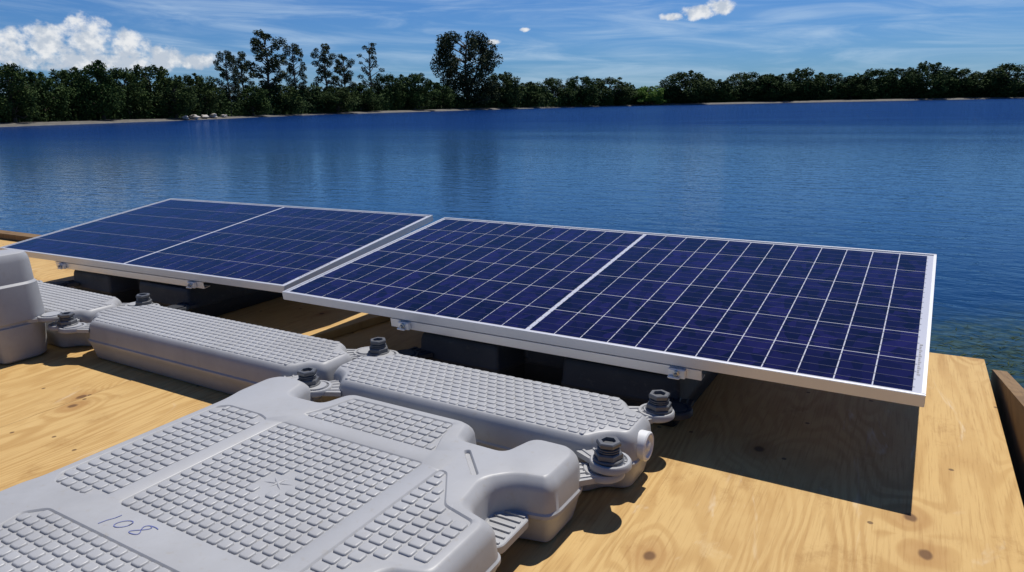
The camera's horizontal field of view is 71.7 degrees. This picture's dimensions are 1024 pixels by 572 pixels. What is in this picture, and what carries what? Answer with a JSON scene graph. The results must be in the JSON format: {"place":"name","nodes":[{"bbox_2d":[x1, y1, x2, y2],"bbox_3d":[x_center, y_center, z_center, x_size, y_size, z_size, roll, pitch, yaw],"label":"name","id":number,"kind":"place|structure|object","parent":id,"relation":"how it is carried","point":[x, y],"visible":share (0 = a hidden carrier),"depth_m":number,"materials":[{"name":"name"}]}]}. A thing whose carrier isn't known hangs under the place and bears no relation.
{"place":"outdoors","nodes":[
{"label":"outdoors","id":0,"kind":"place"},
{"bbox_2d":[0,98,1023,387],"bbox_3d":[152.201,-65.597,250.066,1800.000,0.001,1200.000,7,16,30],"label":"water","id":1,"kind":"structure","parent":0,"point":[942,180],"depth_m":10.41,"materials":[{"name":"blue liquid"}]},
{"bbox_2d":[933,315,1023,376],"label":"water weed","id":2,"kind":"object","parent":1,"relation":"on","point":[988,361],"visible":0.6,"depth_m":2.75,"materials":[{"name":"green plant"}]},
{"bbox_2d":[0,238,1023,571],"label":"plywood platform","id":3,"kind":"structure","parent":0,"point":[742,474],"depth_m":1.71,"materials":[{"name":"beige wood"}]},
{"bbox_2d":[0,230,40,240],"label":"edge plank","id":4,"kind":"object","parent":3,"relation":"on","point":[12,235],"visible":0.2,"depth_m":4.94,"materials":[{"name":"beige wood"}]},
{"bbox_2d":[0,249,62,363],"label":"tall float","id":5,"kind":"object","parent":3,"relation":"on","point":[24,317],"visible":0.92,"depth_m":2.48,"materials":[{"name":"grey plastic"}]},
{"bbox_2d":[37,280,134,346],"bbox_3d":[-1.888,0.102,2.873,0.884,0.143,0.374,7,16,30],"label":"narrow float","id":6,"kind":"object","parent":3,"relation":"on","point":[85,306],"visible":0.51,"depth_m":2.68,"materials":[{"name":"grey plastic"}]},
{"bbox_2d":[48,270,282,316],"bbox_3d":[-1.466,-0.112,3.418,0.960,0.272,1.045,7,16,30],"label":"panel float","id":7,"kind":"object","parent":3,"relation":"on","point":[214,300],"visible":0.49,"depth_m":3.05,"materials":[{"name":"plastic"}]},
{"bbox_2d":[0,198,432,292],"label":"solar panel","id":8,"kind":"object","parent":7,"relation":"on","point":[190,244],"visible":0.95,"depth_m":3.28,"materials":[{"name":"dark blue photovoltaic cells"},{"name":"brushed aluminium"},{"name":"silver"}]},
{"bbox_2d":[58,303,369,402],"bbox_3d":[-1.003,0.214,2.363,1.214,0.143,0.374,7,16,30],"label":"narrow float","id":9,"kind":"object","parent":3,"relation":"on","point":[231,357],"visible":0.93,"depth_m":2.25,"materials":[{"name":"grey plastic"}]},
{"bbox_2d":[57,311,77,327],"bbox_3d":[-1.583,0.118,2.519,0.066,0.043,0.066,0,14,6],"label":"threaded bolt","id":10,"kind":"object","parent":9,"relation":"on","point":[67,319],"visible":1,"depth_m":2.50,"materials":[{"name":"plastic"}]},
{"bbox_2d":[135,293,153,305],"bbox_3d":[-1.436,0.054,2.760,0.066,0.043,0.066,-5,15,-16],"label":"threaded bolt","id":11,"kind":"object","parent":9,"relation":"on","point":[143,299],"visible":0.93,"depth_m":2.74,"materials":[{"name":"plastic"}]},
{"bbox_2d":[0,377,624,571],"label":"walkway float","id":12,"kind":"object","parent":3,"relation":"on","point":[279,474],"visible":0.99,"depth_m":1.35,"materials":[{"name":"grey plastic"}]},
{"bbox_2d":[303,314,390,339],"bbox_3d":[-0.576,0.137,2.861,0.070,0.030,0.920,10,18,37],"label":"timber strip","id":13,"kind":"object","parent":3,"relation":"on","point":[345,327],"visible":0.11,"depth_m":2.75,"materials":[{"name":"brown wood"}]},
{"bbox_2d":[310,350,674,490],"bbox_3d":[-0.089,0.330,1.838,0.950,0.143,0.374,7,16,30],"label":"narrow float","id":14,"kind":"object","parent":3,"relation":"on","point":[496,411],"visible":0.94,"depth_m":1.72,"materials":[{"name":"grey plastic"}]},
{"bbox_2d":[297,367,320,387],"bbox_3d":[-0.556,0.248,1.928,0.066,0.043,0.066,-8,16,-26],"label":"threaded bolt","id":15,"kind":"object","parent":14,"relation":"on","point":[308,376],"visible":0.89,"depth_m":1.91,"materials":[{"name":"plastic"}]},
{"bbox_2d":[368,337,389,355],"bbox_3d":[-0.409,0.184,2.169,0.066,0.043,0.066,-14,19,-42],"label":"threaded bolt","id":16,"kind":"object","parent":14,"relation":"on","point":[378,347],"visible":1,"depth_m":2.15,"materials":[{"name":"plastic"}]},
{"bbox_2d":[593,435,623,466],"bbox_3d":[0.203,0.345,1.491,0.066,0.043,0.066,4,15,19],"label":"threaded bolt","id":17,"kind":"object","parent":14,"relation":"on","point":[608,452],"visible":1,"depth_m":1.47,"materials":[{"name":"plastic"}]},
{"bbox_2d":[645,390,672,414],"bbox_3d":[0.359,0.281,1.727,0.066,0.043,0.066,-2,14,-4],"label":"threaded bolt","id":18,"kind":"object","parent":14,"relation":"on","point":[659,403],"visible":1,"depth_m":1.71,"materials":[{"name":"plastic"}]},
{"bbox_2d":[397,332,718,426],"bbox_3d":[0.279,0.114,2.397,0.960,0.272,1.045,7,16,30],"label":"panel float","id":19,"kind":"object","parent":3,"relation":"on","point":[631,387],"visible":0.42,"depth_m":2.08,"materials":[{"name":"plastic"}]},
{"bbox_2d":[282,217,936,406],"bbox_3d":[0.283,-0.009,2.396,1.965,0.061,1.016,7,24,30],"label":"solar panel","id":20,"kind":"object","parent":19,"relation":"on","point":[851,321],"visible":1,"depth_m":2.17,"materials":[{"name":"blue glass"}]},
{"bbox_2d":[0,97,1023,126],"bbox_3d":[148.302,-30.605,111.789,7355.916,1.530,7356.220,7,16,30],"label":"ground","id":21,"kind":"structure","parent":0,"point":[38,123],"depth_m":174.06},
{"bbox_2d":[0,62,41,122],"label":"bushy tree","id":22,"kind":"object","parent":21,"relation":"on","point":[12,75],"visible":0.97,"depth_m":67.47,"materials":[{"name":"green plant"}]},
{"bbox_2d":[13,69,70,116],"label":"bushy tree","id":23,"kind":"object","parent":21,"relation":"on","point":[48,81],"visible":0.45,"depth_m":73.13,"materials":[{"name":"green plant"}]},
{"bbox_2d":[48,67,97,106],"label":"bushy tree","id":24,"kind":"object","parent":21,"relation":"on","point":[62,77],"visible":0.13,"depth_m":78.62,"materials":[{"name":"green plant"}]},
{"bbox_2d":[65,59,125,119],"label":"bushy tree","id":25,"kind":"object","parent":21,"relation":"on","point":[108,93],"visible":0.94,"depth_m":77.00,"materials":[{"name":"green plant"}]},
{"bbox_2d":[99,66,152,116],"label":"bushy tree","id":26,"kind":"object","parent":21,"relation":"on","point":[133,84],"visible":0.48,"depth_m":83.22,"materials":[{"name":"green plant"}]},
{"bbox_2d":[123,64,171,109],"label":"bushy tree","id":27,"kind":"object","parent":21,"relation":"on","point":[159,72],"visible":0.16,"depth_m":88.86,"materials":[{"name":"green plant"}]},
{"bbox_2d":[149,75,198,117],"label":"bushy tree","id":28,"kind":"object","parent":21,"relation":"on","point":[188,103],"visible":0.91,"depth_m":87.16,"materials":[{"name":"green plant"}]},
{"bbox_2d":[189,115,199,119],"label":"rock","id":29,"kind":"object","parent":21,"relation":"on","point":[195,117],"visible":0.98,"depth_m":89.60,"materials":[{"name":"grey stone"}]},
{"bbox_2d":[173,73,223,112],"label":"bushy tree","id":30,"kind":"object","parent":21,"relation":"on","point":[201,88],"visible":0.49,"depth_m":96.44,"materials":[{"name":"green plant"}]},
{"bbox_2d":[209,113,216,117],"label":"rock","id":31,"kind":"object","parent":21,"relation":"on","point":[213,115],"visible":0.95,"depth_m":96.05,"materials":[{"name":"grey stone"}]},
{"bbox_2d":[203,83,228,112],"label":"bushy tree","id":32,"kind":"object","parent":21,"relation":"on","point":[224,92],"visible":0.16,"depth_m":104.61,"materials":[{"name":"green plant"}]},
{"bbox_2d":[213,50,241,115],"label":"tall tree","id":33,"kind":"object","parent":21,"relation":"on","point":[224,72],"visible":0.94,"depth_m":106.35,"materials":[{"name":"green plant"}]},
{"bbox_2d":[227,51,255,98],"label":"tall tree","id":34,"kind":"object","parent":21,"relation":"on","point":[242,78],"visible":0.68,"depth_m":114.09,"materials":[{"name":"green plant"}]},
{"bbox_2d":[227,85,273,114],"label":"bushy tree","id":35,"kind":"object","parent":21,"relation":"on","point":[256,95],"visible":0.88,"depth_m":112.22,"materials":[{"name":"green plant"}]},
{"bbox_2d":[245,29,288,114],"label":"tall tree","id":36,"kind":"object","parent":21,"relation":"on","point":[274,67],"visible":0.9,"depth_m":121.34,"materials":[{"name":"green plant"}]},
{"bbox_2d":[263,84,309,113],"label":"bushy tree","id":37,"kind":"object","parent":21,"relation":"on","point":[295,103],"visible":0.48,"depth_m":126.31,"materials":[{"name":"green plant"}]},
{"bbox_2d":[280,43,307,98],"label":"tall tree","id":38,"kind":"object","parent":21,"relation":"on","point":[295,50],"visible":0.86,"depth_m":132.18,"materials":[{"name":"green plant"}]},
{"bbox_2d":[298,85,341,109],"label":"bushy tree","id":39,"kind":"object","parent":21,"relation":"on","point":[328,96],"visible":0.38,"depth_m":140.06,"materials":[{"name":"green plant"}]},
{"bbox_2d":[310,43,340,89],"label":"tall tree","id":40,"kind":"object","parent":21,"relation":"on","point":[324,60],"visible":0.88,"depth_m":146.16,"materials":[{"name":"green plant"}]},
{"bbox_2d":[320,86,361,112],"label":"bushy tree","id":41,"kind":"object","parent":21,"relation":"on","point":[348,102],"visible":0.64,"depth_m":145.34,"materials":[{"name":"green plant"}]},
{"bbox_2d":[331,53,356,96],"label":"tall tree","id":42,"kind":"object","parent":21,"relation":"on","point":[346,77],"visible":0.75,"depth_m":152.87,"materials":[{"name":"green plant"}]},
{"bbox_2d":[346,82,384,110],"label":"bushy tree","id":43,"kind":"object","parent":21,"relation":"on","point":[375,101],"visible":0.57,"depth_m":158.62,"materials":[{"name":"green plant"}]},
{"bbox_2d":[357,43,384,89],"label":"tall tree","id":44,"kind":"object","parent":21,"relation":"on","point":[369,52],"visible":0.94,"depth_m":163.15,"materials":[{"name":"green plant"}]},
{"bbox_2d":[368,74,409,107],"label":"bushy tree","id":45,"kind":"object","parent":21,"relation":"on","point":[390,79],"visible":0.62,"depth_m":172.94,"materials":[{"name":"green plant"}]},
{"bbox_2d":[398,73,439,109],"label":"bushy tree","id":46,"kind":"object","parent":21,"relation":"on","point":[412,79],"visible":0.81,"depth_m":178.62,"materials":[{"name":"green plant"}]},
{"bbox_2d":[426,82,456,107],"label":"bushy tree","id":47,"kind":"object","parent":21,"relation":"on","point":[447,95],"visible":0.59,"depth_m":191.63,"materials":[{"name":"green plant"}]},
{"bbox_2d":[430,30,502,107],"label":"tall tree","id":48,"kind":"object","parent":21,"relation":"on","point":[467,83],"visible":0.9,"depth_m":203.39,"materials":[{"name":"green plant"}]},
{"bbox_2d":[486,71,523,107],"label":"bushy tree","id":49,"kind":"object","parent":21,"relation":"on","point":[508,87],"visible":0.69,"depth_m":218.99,"materials":[{"name":"green plant"}]},
{"bbox_2d":[0,72,1023,122],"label":"undergrowth","id":50,"kind":"object","parent":21,"relation":"on","point":[460,102],"visible":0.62,"depth_m":204.71,"materials":[{"name":"green plant"}]},
{"bbox_2d":[519,81,545,106],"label":"bushy tree","id":51,"kind":"object","parent":21,"relation":"on","point":[538,97],"visible":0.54,"depth_m":234.14,"materials":[{"name":"green plant"}]},
{"bbox_2d":[535,76,576,102],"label":"bushy tree","id":52,"kind":"object","parent":21,"relation":"on","point":[557,90],"visible":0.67,"depth_m":251.98,"materials":[{"name":"green plant"}]},
{"bbox_2d":[557,76,601,105],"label":"bushy tree","id":53,"kind":"object","parent":21,"relation":"on","point":[587,88],"visible":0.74,"depth_m":258.55,"materials":[{"name":"green plant"}]},
{"bbox_2d":[592,77,637,104],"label":"bushy tree","id":54,"kind":"object","parent":21,"relation":"on","point":[625,91],"visible":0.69,"depth_m":275.67,"materials":[{"name":"green plant"}]},
{"bbox_2d":[633,85,666,104],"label":"bushy tree","id":55,"kind":"object","parent":21,"relation":"on","point":[646,94],"visible":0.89,"depth_m":284.19,"materials":[{"name":"green plant"}]},
{"bbox_2d":[656,70,713,102],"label":"bushy tree","id":56,"kind":"object","parent":21,"relation":"on","point":[693,85],"visible":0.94,"depth_m":288.27,"materials":[{"name":"green plant"}]},
{"bbox_2d":[698,78,733,100],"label":"bushy tree","id":57,"kind":"object","parent":21,"relation":"on","point":[715,83],"visible":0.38,"depth_m":295.35,"materials":[{"name":"green plant"}]},
{"bbox_2d":[719,71,763,99],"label":"bushy tree","id":58,"kind":"object","parent":21,"relation":"on","point":[743,79],"visible":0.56,"depth_m":300.43,"materials":[{"name":"green plant"}]},
{"bbox_2d":[748,73,796,100],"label":"bushy tree","id":59,"kind":"object","parent":21,"relation":"on","point":[767,78],"visible":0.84,"depth_m":292.50,"materials":[{"name":"green plant"}]},
{"bbox_2d":[775,67,827,100],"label":"bushy tree","id":60,"kind":"object","parent":21,"relation":"on","point":[799,81],"visible":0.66,"depth_m":296.22,"materials":[{"name":"green plant"}]},
{"bbox_2d":[810,72,846,92],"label":"bushy tree","id":61,"kind":"object","parent":21,"relation":"on","point":[831,82],"visible":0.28,"depth_m":299.05,"materials":[{"name":"green plant"}]},
{"bbox_2d":[834,75,878,99],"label":"bushy tree","id":62,"kind":"object","parent":21,"relation":"on","point":[855,88],"visible":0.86,"depth_m":293.92,"materials":[{"name":"green plant"}]},
{"bbox_2d":[856,68,902,98],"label":"bushy tree","id":63,"kind":"object","parent":21,"relation":"on","point":[882,79],"visible":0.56,"depth_m":295.59,"materials":[{"name":"green plant"}]},
{"bbox_2d":[879,67,923,93],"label":"bushy tree","id":64,"kind":"object","parent":21,"relation":"on","point":[902,72],"visible":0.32,"depth_m":300.40,"materials":[{"name":"green plant"}]},
{"bbox_2d":[904,61,957,96],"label":"bushy tree","id":65,"kind":"object","parent":21,"relation":"on","point":[923,73],"visible":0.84,"depth_m":289.61,"materials":[{"name":"green plant"}]},
{"bbox_2d":[929,68,984,97],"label":"bushy tree","id":66,"kind":"object","parent":21,"relation":"on","point":[975,79],"visible":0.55,"depth_m":290.85,"materials":[{"name":"green plant"}]},
{"bbox_2d":[966,71,996,96],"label":"bushy tree","id":67,"kind":"object","parent":21,"relation":"on","point":[990,86],"visible":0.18,"depth_m":290.85,"materials":[{"name":"green plant"}]},
{"bbox_2d":[985,62,1023,96],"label":"bushy tree","id":68,"kind":"object","parent":21,"relation":"on","point":[1006,73],"visible":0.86,"depth_m":285.15,"materials":[{"name":"green plant"}]},
{"bbox_2d":[0,0,1023,97],"label":"sky","id":69,"kind":"structure","parent":0,"point":[643,43],"materials":[{"name":"blue"}]}
]}

